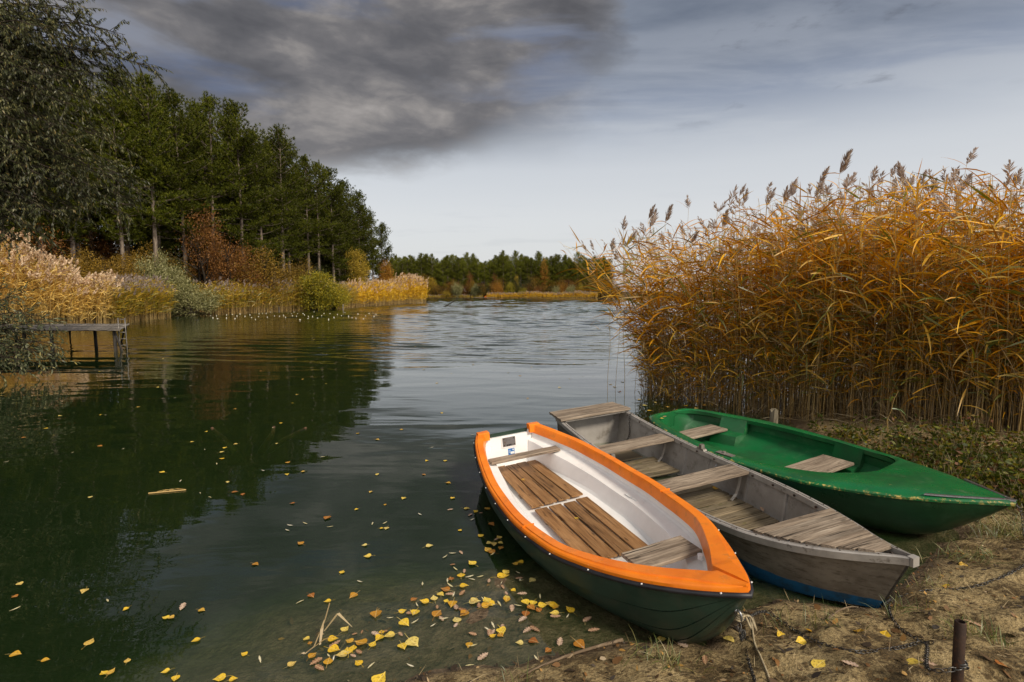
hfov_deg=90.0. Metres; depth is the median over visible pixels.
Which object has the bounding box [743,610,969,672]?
mooring chain
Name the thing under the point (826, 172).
plumed reed
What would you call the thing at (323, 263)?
pine tree
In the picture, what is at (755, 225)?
plumed reed
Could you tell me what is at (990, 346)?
leaning reed
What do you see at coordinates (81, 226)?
pine tree
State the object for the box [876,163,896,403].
plumed reed
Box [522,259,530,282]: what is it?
pine tree
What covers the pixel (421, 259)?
pine tree
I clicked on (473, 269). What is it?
pine tree
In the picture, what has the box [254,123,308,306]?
pine tree
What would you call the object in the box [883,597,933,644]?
mooring chain
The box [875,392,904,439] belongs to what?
leaning reed
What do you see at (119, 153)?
pine tree
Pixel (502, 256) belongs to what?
pine tree
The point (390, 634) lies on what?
poplar leaf
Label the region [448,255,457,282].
pine tree
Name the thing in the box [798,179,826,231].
plumed reed
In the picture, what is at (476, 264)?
pine tree
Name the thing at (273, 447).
sunken branch
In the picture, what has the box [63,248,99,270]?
undergrowth bush
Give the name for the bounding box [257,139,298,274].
pine tree
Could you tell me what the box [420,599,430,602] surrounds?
poplar leaf
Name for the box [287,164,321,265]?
pine tree
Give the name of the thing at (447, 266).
pine tree
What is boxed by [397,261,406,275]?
pine tree
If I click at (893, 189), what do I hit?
plumed reed
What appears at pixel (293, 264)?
pine tree
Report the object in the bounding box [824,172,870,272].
plumed reed
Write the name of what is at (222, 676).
poplar leaf
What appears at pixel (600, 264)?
pine tree
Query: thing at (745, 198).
plumed reed
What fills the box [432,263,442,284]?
pine tree
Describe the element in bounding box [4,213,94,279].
undergrowth bush
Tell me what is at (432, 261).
pine tree
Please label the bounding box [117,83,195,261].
pine tree
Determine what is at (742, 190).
plumed reed
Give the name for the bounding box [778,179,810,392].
plumed reed
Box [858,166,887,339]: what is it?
plumed reed
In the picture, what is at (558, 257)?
pine tree
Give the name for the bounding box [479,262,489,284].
pine tree
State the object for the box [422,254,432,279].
pine tree
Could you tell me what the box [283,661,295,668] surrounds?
poplar leaf
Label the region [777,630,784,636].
poplar leaf
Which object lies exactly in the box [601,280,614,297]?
undergrowth bush
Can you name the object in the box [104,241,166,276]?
undergrowth bush
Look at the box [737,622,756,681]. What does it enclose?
mooring chain
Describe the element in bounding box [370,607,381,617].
poplar leaf
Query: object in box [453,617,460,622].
poplar leaf
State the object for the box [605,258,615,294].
pine tree
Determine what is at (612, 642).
driftwood stick
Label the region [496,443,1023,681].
grass
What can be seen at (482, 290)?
ochre bush
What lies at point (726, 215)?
plumed reed
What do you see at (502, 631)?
poplar leaf
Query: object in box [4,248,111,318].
ochre bush
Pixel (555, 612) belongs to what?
poplar leaf
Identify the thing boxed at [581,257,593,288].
pine tree
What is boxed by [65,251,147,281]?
ochre bush
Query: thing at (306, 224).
pine tree
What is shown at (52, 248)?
bush
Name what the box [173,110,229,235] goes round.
pine tree
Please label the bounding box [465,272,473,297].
autumn tree
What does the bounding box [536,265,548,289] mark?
pine tree
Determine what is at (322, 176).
pine tree
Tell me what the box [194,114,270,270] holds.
pine tree
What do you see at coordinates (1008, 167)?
plumed reed
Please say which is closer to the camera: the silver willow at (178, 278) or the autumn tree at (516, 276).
the silver willow at (178, 278)
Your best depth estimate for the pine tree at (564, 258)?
250.03 m
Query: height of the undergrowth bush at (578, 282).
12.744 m
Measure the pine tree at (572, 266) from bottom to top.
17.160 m
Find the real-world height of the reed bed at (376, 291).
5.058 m
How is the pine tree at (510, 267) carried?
on the ground at (122, 538)
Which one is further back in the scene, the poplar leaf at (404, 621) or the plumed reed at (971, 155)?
the plumed reed at (971, 155)
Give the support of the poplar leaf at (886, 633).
on the ground at (122, 538)
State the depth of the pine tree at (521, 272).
245.97 m
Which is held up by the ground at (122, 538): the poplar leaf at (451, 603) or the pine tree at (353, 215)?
the pine tree at (353, 215)
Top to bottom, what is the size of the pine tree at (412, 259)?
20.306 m
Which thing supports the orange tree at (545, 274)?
on the ground at (122, 538)
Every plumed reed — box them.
[602,238,619,402]
[606,231,638,401]
[611,216,641,405]
[623,208,670,391]
[630,213,665,405]
[648,204,667,396]
[648,204,673,397]
[664,195,709,392]
[676,230,707,406]
[696,198,728,390]
[709,184,744,394]
[712,209,734,334]
[717,217,768,411]
[721,184,770,393]
[732,188,758,329]
[749,182,780,367]
[756,185,803,367]
[757,187,779,410]
[760,193,774,388]
[773,177,797,332]
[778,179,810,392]
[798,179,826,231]
[804,166,839,352]
[807,183,832,401]
[812,148,852,380]
[815,193,851,289]
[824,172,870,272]
[831,174,854,376]
[839,173,856,269]
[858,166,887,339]
[872,171,893,353]
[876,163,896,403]
[877,186,895,397]
[884,161,910,402]
[894,174,928,389]
[903,170,938,298]
[909,178,952,353]
[914,147,996,369]
[927,173,972,247]
[966,187,996,308]
[974,159,1020,389]
[985,176,1022,361]
[1004,167,1023,310]
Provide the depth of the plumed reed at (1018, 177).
6.86 m
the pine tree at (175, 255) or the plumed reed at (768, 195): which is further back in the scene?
the pine tree at (175, 255)
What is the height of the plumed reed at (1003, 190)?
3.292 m
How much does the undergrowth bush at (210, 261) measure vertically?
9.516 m
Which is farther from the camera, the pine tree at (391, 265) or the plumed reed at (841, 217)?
the pine tree at (391, 265)
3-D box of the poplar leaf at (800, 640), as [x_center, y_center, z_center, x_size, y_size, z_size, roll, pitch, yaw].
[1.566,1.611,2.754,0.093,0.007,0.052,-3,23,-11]
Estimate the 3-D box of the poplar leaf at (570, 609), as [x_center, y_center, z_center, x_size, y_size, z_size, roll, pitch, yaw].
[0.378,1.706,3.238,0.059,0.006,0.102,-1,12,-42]
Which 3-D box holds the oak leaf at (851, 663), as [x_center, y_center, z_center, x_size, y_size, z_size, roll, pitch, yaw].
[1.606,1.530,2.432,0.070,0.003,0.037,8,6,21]
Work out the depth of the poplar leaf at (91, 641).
2.94 m
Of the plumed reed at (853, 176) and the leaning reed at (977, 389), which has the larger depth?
the plumed reed at (853, 176)
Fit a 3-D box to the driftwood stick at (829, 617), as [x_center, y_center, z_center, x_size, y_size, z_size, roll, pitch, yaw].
[1.947,1.595,3.011,0.347,0.060,0.150,-1,5,-11]
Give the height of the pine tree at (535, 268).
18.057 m
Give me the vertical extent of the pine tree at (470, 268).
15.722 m
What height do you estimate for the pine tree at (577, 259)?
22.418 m
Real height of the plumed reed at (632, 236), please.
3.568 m
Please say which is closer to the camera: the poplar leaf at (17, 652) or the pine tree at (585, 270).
the poplar leaf at (17, 652)
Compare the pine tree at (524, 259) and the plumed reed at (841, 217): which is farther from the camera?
the pine tree at (524, 259)
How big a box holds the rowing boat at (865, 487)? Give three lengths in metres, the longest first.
3.457 x 1.511 x 0.584 m
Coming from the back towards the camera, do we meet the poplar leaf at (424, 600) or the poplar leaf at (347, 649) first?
the poplar leaf at (424, 600)
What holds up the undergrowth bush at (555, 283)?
on the ground at (122, 538)
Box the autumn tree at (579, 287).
[576,281,586,291]
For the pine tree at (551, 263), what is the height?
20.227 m
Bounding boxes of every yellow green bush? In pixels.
[291,269,339,310]
[321,281,352,309]
[504,281,514,296]
[517,286,528,297]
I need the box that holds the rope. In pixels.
[735,613,769,681]
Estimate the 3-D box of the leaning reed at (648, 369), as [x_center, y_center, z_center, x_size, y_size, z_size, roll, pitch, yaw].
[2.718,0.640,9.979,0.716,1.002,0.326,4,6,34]
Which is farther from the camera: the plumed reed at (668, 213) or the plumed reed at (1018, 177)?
the plumed reed at (668, 213)
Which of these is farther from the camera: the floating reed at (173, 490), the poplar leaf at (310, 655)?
the floating reed at (173, 490)
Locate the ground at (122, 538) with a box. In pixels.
[0,292,1023,681]
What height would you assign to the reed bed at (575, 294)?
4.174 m
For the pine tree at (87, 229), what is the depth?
43.70 m
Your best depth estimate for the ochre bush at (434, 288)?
242.65 m
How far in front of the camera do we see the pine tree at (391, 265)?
244.85 m
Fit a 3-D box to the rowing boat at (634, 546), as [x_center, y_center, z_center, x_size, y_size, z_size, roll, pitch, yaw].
[0.600,1.396,4.192,1.376,0.694,3.492,-7,7,-20]
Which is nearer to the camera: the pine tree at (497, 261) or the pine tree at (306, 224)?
the pine tree at (306, 224)
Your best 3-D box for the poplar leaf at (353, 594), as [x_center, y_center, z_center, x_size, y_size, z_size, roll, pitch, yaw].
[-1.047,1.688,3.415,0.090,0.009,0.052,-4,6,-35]
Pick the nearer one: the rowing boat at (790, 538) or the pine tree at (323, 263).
the rowing boat at (790, 538)
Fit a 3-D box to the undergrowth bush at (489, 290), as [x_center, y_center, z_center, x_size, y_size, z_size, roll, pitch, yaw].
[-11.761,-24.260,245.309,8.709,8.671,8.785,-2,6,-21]
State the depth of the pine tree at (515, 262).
246.39 m
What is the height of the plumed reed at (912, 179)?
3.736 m
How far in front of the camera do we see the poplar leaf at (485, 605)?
3.30 m
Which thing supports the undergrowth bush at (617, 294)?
on the ground at (122, 538)
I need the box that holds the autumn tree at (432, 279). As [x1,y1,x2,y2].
[428,277,436,297]
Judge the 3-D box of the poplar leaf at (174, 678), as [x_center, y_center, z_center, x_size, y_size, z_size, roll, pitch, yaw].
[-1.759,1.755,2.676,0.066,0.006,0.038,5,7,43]
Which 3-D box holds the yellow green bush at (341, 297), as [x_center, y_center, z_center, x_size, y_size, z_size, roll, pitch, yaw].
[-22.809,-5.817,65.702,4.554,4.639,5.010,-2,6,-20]
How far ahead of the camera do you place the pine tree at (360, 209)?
87.57 m
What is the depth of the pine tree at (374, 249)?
90.11 m
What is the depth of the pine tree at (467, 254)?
253.26 m
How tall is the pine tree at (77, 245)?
22.455 m
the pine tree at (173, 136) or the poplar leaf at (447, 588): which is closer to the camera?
the poplar leaf at (447, 588)
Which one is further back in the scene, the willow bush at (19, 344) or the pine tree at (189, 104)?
the pine tree at (189, 104)
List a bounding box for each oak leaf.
[310,657,321,664]
[315,664,323,669]
[477,653,487,659]
[557,637,562,644]
[588,627,598,631]
[678,642,687,646]
[702,655,707,663]
[843,660,857,666]
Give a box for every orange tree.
[374,257,394,283]
[488,281,504,293]
[540,257,550,291]
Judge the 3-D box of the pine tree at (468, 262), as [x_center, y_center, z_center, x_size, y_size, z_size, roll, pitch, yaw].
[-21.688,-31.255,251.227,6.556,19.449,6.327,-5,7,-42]
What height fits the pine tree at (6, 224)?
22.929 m
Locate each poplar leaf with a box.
[4,650,20,656]
[82,638,93,648]
[171,675,179,680]
[212,673,225,680]
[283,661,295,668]
[308,653,315,657]
[323,657,332,666]
[324,644,339,651]
[328,635,337,640]
[336,650,347,656]
[344,647,352,655]
[350,592,357,597]
[355,639,372,644]
[355,660,362,664]
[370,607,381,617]
[371,671,385,681]
[375,634,383,640]
[384,631,400,636]
[397,617,408,625]
[397,640,406,649]
[405,634,418,645]
[411,609,419,614]
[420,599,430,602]
[432,610,441,620]
[441,586,450,590]
[448,597,456,606]
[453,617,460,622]
[460,608,471,615]
[462,598,479,604]
[477,602,490,608]
[483,597,490,601]
[491,573,507,577]
[496,624,505,633]
[521,597,528,604]
[522,608,529,616]
[523,637,538,642]
[527,604,534,609]
[538,602,547,607]
[549,601,558,606]
[550,610,562,614]
[566,606,576,615]
[570,636,584,648]
[721,635,733,641]
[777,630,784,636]
[796,636,806,644]
[811,659,825,668]
[880,630,890,636]
[906,658,922,663]
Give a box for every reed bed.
[0,227,123,323]
[54,274,178,323]
[191,276,360,314]
[342,277,408,306]
[391,272,429,303]
[427,294,482,297]
[486,290,597,297]
[556,158,1023,432]
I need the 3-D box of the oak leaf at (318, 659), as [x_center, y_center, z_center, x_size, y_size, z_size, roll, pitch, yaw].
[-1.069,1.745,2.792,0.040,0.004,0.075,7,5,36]
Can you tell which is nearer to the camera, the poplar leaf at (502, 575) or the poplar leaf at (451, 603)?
the poplar leaf at (451, 603)
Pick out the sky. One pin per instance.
(482, 128)
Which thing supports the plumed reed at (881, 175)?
on the ground at (122, 538)
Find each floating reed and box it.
[148,488,185,493]
[301,603,351,653]
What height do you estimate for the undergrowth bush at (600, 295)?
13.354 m
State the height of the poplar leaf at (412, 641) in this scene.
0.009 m
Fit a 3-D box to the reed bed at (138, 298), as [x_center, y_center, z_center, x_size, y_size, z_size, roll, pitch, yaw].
[-29.260,-3.307,38.999,4.985,3.856,10.844,-1,5,-11]
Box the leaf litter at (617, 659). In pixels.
[224,433,1023,681]
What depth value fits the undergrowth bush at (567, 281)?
244.56 m
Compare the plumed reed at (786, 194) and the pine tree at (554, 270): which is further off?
the pine tree at (554, 270)
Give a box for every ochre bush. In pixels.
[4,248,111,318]
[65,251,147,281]
[217,241,305,310]
[274,259,315,295]
[428,282,446,297]
[478,283,486,296]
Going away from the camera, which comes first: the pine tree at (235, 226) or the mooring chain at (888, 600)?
the mooring chain at (888, 600)
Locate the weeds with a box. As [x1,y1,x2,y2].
[807,408,1023,517]
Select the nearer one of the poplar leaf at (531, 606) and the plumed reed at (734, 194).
the poplar leaf at (531, 606)
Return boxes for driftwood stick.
[520,638,622,677]
[827,606,875,619]
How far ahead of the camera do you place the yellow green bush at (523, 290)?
240.72 m
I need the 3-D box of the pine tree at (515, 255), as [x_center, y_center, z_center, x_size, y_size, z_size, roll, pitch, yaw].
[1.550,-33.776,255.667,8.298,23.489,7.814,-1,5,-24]
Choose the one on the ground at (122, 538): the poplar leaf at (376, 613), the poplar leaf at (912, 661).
the poplar leaf at (912, 661)
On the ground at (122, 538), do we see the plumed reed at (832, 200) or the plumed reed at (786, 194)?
the plumed reed at (832, 200)
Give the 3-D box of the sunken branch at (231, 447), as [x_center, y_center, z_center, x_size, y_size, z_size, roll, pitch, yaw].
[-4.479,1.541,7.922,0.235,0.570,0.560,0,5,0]
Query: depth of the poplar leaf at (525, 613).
3.21 m
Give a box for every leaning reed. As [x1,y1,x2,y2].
[633,348,664,395]
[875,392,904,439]
[950,294,1023,433]
[958,363,992,422]
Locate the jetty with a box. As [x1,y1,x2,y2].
[0,318,131,413]
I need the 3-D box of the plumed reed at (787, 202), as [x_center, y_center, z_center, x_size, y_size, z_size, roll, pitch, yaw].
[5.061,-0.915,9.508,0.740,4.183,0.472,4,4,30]
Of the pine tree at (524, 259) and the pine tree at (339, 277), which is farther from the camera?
the pine tree at (524, 259)
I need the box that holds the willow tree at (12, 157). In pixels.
[0,0,172,259]
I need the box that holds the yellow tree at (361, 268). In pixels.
[345,246,370,302]
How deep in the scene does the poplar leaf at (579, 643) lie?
2.93 m
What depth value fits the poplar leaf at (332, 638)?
2.98 m
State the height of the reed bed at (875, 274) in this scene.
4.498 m
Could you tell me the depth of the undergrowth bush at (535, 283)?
243.94 m
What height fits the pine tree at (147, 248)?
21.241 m
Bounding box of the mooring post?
[951,619,968,681]
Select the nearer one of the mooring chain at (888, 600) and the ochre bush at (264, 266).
the mooring chain at (888, 600)
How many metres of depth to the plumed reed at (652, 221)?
10.33 m
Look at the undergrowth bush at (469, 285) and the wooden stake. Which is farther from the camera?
the undergrowth bush at (469, 285)
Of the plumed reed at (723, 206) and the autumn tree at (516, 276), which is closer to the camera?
the plumed reed at (723, 206)
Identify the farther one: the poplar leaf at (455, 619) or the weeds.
the weeds
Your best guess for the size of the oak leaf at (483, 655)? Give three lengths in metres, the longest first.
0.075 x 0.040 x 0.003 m
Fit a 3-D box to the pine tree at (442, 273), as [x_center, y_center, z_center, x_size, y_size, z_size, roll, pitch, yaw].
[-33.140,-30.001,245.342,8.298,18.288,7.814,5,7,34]
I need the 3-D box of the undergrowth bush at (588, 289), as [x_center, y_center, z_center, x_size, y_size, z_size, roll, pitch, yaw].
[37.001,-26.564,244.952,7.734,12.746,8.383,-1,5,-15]
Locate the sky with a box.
[0,0,1023,291]
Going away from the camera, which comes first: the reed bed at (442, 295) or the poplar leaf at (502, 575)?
the poplar leaf at (502, 575)
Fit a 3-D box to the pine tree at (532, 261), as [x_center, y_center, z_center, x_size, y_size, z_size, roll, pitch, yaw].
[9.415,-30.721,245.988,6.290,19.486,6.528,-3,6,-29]
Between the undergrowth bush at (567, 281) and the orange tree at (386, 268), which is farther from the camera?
the undergrowth bush at (567, 281)
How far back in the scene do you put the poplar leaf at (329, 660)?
2.79 m
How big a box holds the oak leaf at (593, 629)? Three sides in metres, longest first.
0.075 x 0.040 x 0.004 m
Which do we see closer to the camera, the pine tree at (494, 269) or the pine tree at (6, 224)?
the pine tree at (6, 224)
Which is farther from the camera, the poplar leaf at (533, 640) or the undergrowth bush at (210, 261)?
the undergrowth bush at (210, 261)
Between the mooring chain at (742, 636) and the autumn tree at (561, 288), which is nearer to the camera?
the mooring chain at (742, 636)
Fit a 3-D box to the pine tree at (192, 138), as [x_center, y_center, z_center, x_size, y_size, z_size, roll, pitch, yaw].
[-33.252,-14.035,51.408,7.782,21.916,7.926,1,7,12]
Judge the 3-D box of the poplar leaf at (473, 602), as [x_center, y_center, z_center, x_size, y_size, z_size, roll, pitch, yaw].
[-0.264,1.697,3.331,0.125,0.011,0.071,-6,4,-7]
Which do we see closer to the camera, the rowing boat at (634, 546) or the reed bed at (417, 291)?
the rowing boat at (634, 546)
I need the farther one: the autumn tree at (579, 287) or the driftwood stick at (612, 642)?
the autumn tree at (579, 287)
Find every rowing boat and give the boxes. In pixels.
[473,422,753,643]
[549,402,919,608]
[649,408,1017,533]
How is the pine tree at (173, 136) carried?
on the ground at (122, 538)
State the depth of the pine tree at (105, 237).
54.52 m
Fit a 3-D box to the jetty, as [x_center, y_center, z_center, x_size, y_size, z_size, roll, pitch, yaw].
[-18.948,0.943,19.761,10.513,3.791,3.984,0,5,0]
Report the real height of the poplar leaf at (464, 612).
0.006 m
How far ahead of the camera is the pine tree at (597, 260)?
245.09 m
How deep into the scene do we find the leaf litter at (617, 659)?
2.81 m
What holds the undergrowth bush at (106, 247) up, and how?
on the ground at (122, 538)
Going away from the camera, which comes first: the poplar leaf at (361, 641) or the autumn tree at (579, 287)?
the poplar leaf at (361, 641)
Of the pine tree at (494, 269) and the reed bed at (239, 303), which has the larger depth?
the pine tree at (494, 269)
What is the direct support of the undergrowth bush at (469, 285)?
on the ground at (122, 538)
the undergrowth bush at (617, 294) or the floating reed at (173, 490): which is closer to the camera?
the floating reed at (173, 490)
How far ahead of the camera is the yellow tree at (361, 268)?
81.04 m
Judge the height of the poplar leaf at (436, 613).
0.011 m
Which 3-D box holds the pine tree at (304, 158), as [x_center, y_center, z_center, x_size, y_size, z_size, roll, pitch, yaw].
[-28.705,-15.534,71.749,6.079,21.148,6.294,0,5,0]
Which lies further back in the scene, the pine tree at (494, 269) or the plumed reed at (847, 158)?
the pine tree at (494, 269)
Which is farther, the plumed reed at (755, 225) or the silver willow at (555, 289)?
the silver willow at (555, 289)
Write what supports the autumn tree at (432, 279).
on the ground at (122, 538)
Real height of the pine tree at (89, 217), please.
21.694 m
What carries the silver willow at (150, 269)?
on the ground at (122, 538)
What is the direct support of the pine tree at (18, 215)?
on the ground at (122, 538)
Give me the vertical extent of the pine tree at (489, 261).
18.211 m
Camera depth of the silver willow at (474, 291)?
241.68 m
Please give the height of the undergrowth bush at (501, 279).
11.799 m
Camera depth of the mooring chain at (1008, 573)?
3.35 m
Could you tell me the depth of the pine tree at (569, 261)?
245.62 m
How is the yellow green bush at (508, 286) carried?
on the ground at (122, 538)
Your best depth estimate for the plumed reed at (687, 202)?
9.77 m
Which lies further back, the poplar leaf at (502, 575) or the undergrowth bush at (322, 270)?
the undergrowth bush at (322, 270)
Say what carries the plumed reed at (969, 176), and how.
on the ground at (122, 538)
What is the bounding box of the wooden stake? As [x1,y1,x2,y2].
[769,408,777,423]
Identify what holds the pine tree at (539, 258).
on the ground at (122, 538)
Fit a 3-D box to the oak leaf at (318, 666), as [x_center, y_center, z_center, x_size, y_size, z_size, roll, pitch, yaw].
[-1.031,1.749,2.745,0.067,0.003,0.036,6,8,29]
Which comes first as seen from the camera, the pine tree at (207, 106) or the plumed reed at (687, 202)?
the plumed reed at (687, 202)
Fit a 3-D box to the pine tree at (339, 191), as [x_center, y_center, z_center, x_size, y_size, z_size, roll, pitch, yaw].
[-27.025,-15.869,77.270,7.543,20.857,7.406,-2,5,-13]
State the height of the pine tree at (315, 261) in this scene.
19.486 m
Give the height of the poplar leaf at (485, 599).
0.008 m
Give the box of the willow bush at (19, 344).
[0,277,80,382]
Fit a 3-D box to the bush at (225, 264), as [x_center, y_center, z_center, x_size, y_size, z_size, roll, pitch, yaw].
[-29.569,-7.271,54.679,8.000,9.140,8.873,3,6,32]
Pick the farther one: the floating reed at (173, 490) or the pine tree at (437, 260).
the pine tree at (437, 260)
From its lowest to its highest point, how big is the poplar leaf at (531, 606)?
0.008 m
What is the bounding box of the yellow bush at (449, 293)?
[442,289,450,297]
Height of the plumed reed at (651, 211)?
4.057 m
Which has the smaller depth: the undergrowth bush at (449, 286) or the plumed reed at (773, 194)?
the plumed reed at (773, 194)
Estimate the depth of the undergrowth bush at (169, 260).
51.41 m
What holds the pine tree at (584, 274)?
on the ground at (122, 538)
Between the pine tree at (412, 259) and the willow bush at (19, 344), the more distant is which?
the pine tree at (412, 259)
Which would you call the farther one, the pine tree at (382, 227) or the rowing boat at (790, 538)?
the pine tree at (382, 227)
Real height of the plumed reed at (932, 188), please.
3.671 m
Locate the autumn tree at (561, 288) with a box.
[556,282,568,292]
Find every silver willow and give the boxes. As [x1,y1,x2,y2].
[131,248,179,283]
[150,264,196,313]
[157,279,233,316]
[451,282,462,297]
[471,283,478,296]
[552,286,560,292]
[564,284,575,297]
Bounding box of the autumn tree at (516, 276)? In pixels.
[514,275,518,291]
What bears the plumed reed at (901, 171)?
on the ground at (122, 538)
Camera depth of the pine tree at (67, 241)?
48.12 m
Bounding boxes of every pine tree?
[0,36,88,312]
[0,103,32,231]
[2,97,41,246]
[10,104,85,256]
[11,56,97,256]
[12,53,116,269]
[38,58,120,274]
[59,101,110,260]
[75,81,113,262]
[80,84,158,274]
[83,144,147,260]
[89,62,169,259]
[109,71,193,267]
[111,86,163,258]
[115,132,182,263]
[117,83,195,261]
[131,104,190,264]
[136,84,229,308]
[143,112,200,260]
[162,127,216,273]
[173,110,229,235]
[175,96,231,243]
[176,90,250,287]
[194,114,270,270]
[201,96,280,306]
[218,160,254,280]
[224,127,292,269]
[235,152,275,259]
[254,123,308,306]
[256,137,313,271]
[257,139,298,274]
[266,158,306,270]
[287,153,328,278]
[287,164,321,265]
[298,160,338,271]
[301,184,324,266]
[302,193,342,277]
[311,166,356,283]
[315,185,360,286]
[327,177,364,274]
[346,189,380,272]
[352,202,379,302]
[362,214,383,278]
[370,222,396,301]
[385,256,397,277]
[391,261,400,277]
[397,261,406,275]
[403,258,411,274]
[407,255,418,275]
[411,262,420,278]
[415,253,427,277]
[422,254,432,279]
[426,254,438,294]
[431,258,441,282]
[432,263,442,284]
[434,260,450,287]
[443,254,453,281]
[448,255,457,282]
[452,257,466,287]
[457,260,469,286]
[463,252,471,284]
[464,265,474,283]
[465,258,471,276]
[470,265,480,282]
[472,259,483,284]
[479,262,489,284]
[484,260,496,288]
[488,258,497,280]
[494,256,502,281]
[497,250,508,286]
[501,255,512,284]
[502,265,518,285]
[509,250,518,274]
[510,257,520,278]
[516,261,525,283]
[520,256,527,282]
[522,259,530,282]
[526,257,536,290]
[529,260,540,286]
[533,251,541,265]
[533,253,542,269]
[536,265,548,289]
[541,261,552,285]
[548,256,557,286]
[550,257,560,284]
[554,254,564,282]
[561,255,570,274]
[562,258,572,278]
[567,262,579,286]
[570,251,585,285]
[576,255,588,285]
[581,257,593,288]
[591,256,599,285]
[594,262,604,296]
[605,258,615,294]
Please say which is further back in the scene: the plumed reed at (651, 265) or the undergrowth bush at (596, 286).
the undergrowth bush at (596, 286)
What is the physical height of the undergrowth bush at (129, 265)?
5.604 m
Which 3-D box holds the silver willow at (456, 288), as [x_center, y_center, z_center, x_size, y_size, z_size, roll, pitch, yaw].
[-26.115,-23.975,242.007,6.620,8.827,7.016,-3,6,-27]
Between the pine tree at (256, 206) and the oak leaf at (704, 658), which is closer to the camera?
the oak leaf at (704, 658)
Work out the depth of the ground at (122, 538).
9.32 m
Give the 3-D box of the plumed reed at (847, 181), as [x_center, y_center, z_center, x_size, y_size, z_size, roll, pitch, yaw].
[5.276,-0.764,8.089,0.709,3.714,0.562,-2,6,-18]
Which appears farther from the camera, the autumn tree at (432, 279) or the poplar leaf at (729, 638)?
the autumn tree at (432, 279)
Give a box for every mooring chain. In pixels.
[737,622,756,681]
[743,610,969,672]
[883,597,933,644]
[897,564,1023,597]
[1016,503,1023,539]
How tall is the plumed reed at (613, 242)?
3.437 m
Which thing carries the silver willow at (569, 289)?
on the ground at (122, 538)
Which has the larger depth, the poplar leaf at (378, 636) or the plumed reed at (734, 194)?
the plumed reed at (734, 194)
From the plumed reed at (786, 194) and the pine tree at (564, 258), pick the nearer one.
the plumed reed at (786, 194)
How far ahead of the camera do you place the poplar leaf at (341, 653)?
2.84 m
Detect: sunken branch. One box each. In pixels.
[211,427,238,454]
[257,426,274,455]
[267,427,306,452]
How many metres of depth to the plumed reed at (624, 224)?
10.08 m
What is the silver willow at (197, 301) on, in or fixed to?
on the ground at (122, 538)
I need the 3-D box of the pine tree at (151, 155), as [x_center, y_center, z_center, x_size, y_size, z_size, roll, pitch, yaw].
[-33.942,-13.929,47.965,6.671,22.391,6.378,-1,5,-11]
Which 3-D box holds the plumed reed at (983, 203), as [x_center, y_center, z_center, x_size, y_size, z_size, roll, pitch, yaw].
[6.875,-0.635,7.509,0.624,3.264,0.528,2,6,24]
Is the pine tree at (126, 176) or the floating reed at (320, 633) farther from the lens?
the pine tree at (126, 176)
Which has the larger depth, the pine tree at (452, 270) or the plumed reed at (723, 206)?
the pine tree at (452, 270)
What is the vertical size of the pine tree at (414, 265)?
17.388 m
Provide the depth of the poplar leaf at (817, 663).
2.50 m
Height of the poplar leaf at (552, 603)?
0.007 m
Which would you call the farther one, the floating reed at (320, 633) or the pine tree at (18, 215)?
the pine tree at (18, 215)
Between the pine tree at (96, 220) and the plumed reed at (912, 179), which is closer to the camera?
the plumed reed at (912, 179)
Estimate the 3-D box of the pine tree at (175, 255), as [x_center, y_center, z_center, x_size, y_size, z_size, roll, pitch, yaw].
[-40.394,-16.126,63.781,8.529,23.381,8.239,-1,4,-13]
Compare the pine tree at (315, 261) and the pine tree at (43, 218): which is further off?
the pine tree at (315, 261)
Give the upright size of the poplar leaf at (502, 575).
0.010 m
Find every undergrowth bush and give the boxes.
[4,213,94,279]
[4,228,58,310]
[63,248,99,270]
[78,254,147,276]
[79,226,132,270]
[89,251,128,272]
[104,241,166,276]
[159,247,208,308]
[160,252,197,307]
[187,230,232,287]
[285,257,328,281]
[442,278,457,292]
[464,280,477,294]
[468,283,486,296]
[482,285,492,295]
[490,276,505,287]
[509,275,520,292]
[513,280,527,292]
[525,273,536,291]
[526,270,544,291]
[548,278,564,297]
[563,278,572,287]
[571,277,584,291]
[584,276,596,291]
[587,278,604,297]
[591,277,612,297]
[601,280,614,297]
[608,286,624,296]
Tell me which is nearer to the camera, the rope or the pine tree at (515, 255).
the rope
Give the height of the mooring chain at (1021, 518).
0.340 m
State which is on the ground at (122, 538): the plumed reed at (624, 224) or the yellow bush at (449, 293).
the yellow bush at (449, 293)
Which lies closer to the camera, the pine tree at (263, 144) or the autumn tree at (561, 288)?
the pine tree at (263, 144)
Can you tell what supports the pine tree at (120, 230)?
on the ground at (122, 538)
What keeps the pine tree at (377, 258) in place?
on the ground at (122, 538)
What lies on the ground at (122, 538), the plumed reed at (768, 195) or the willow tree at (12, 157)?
the willow tree at (12, 157)
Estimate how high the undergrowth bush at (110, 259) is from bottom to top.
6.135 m

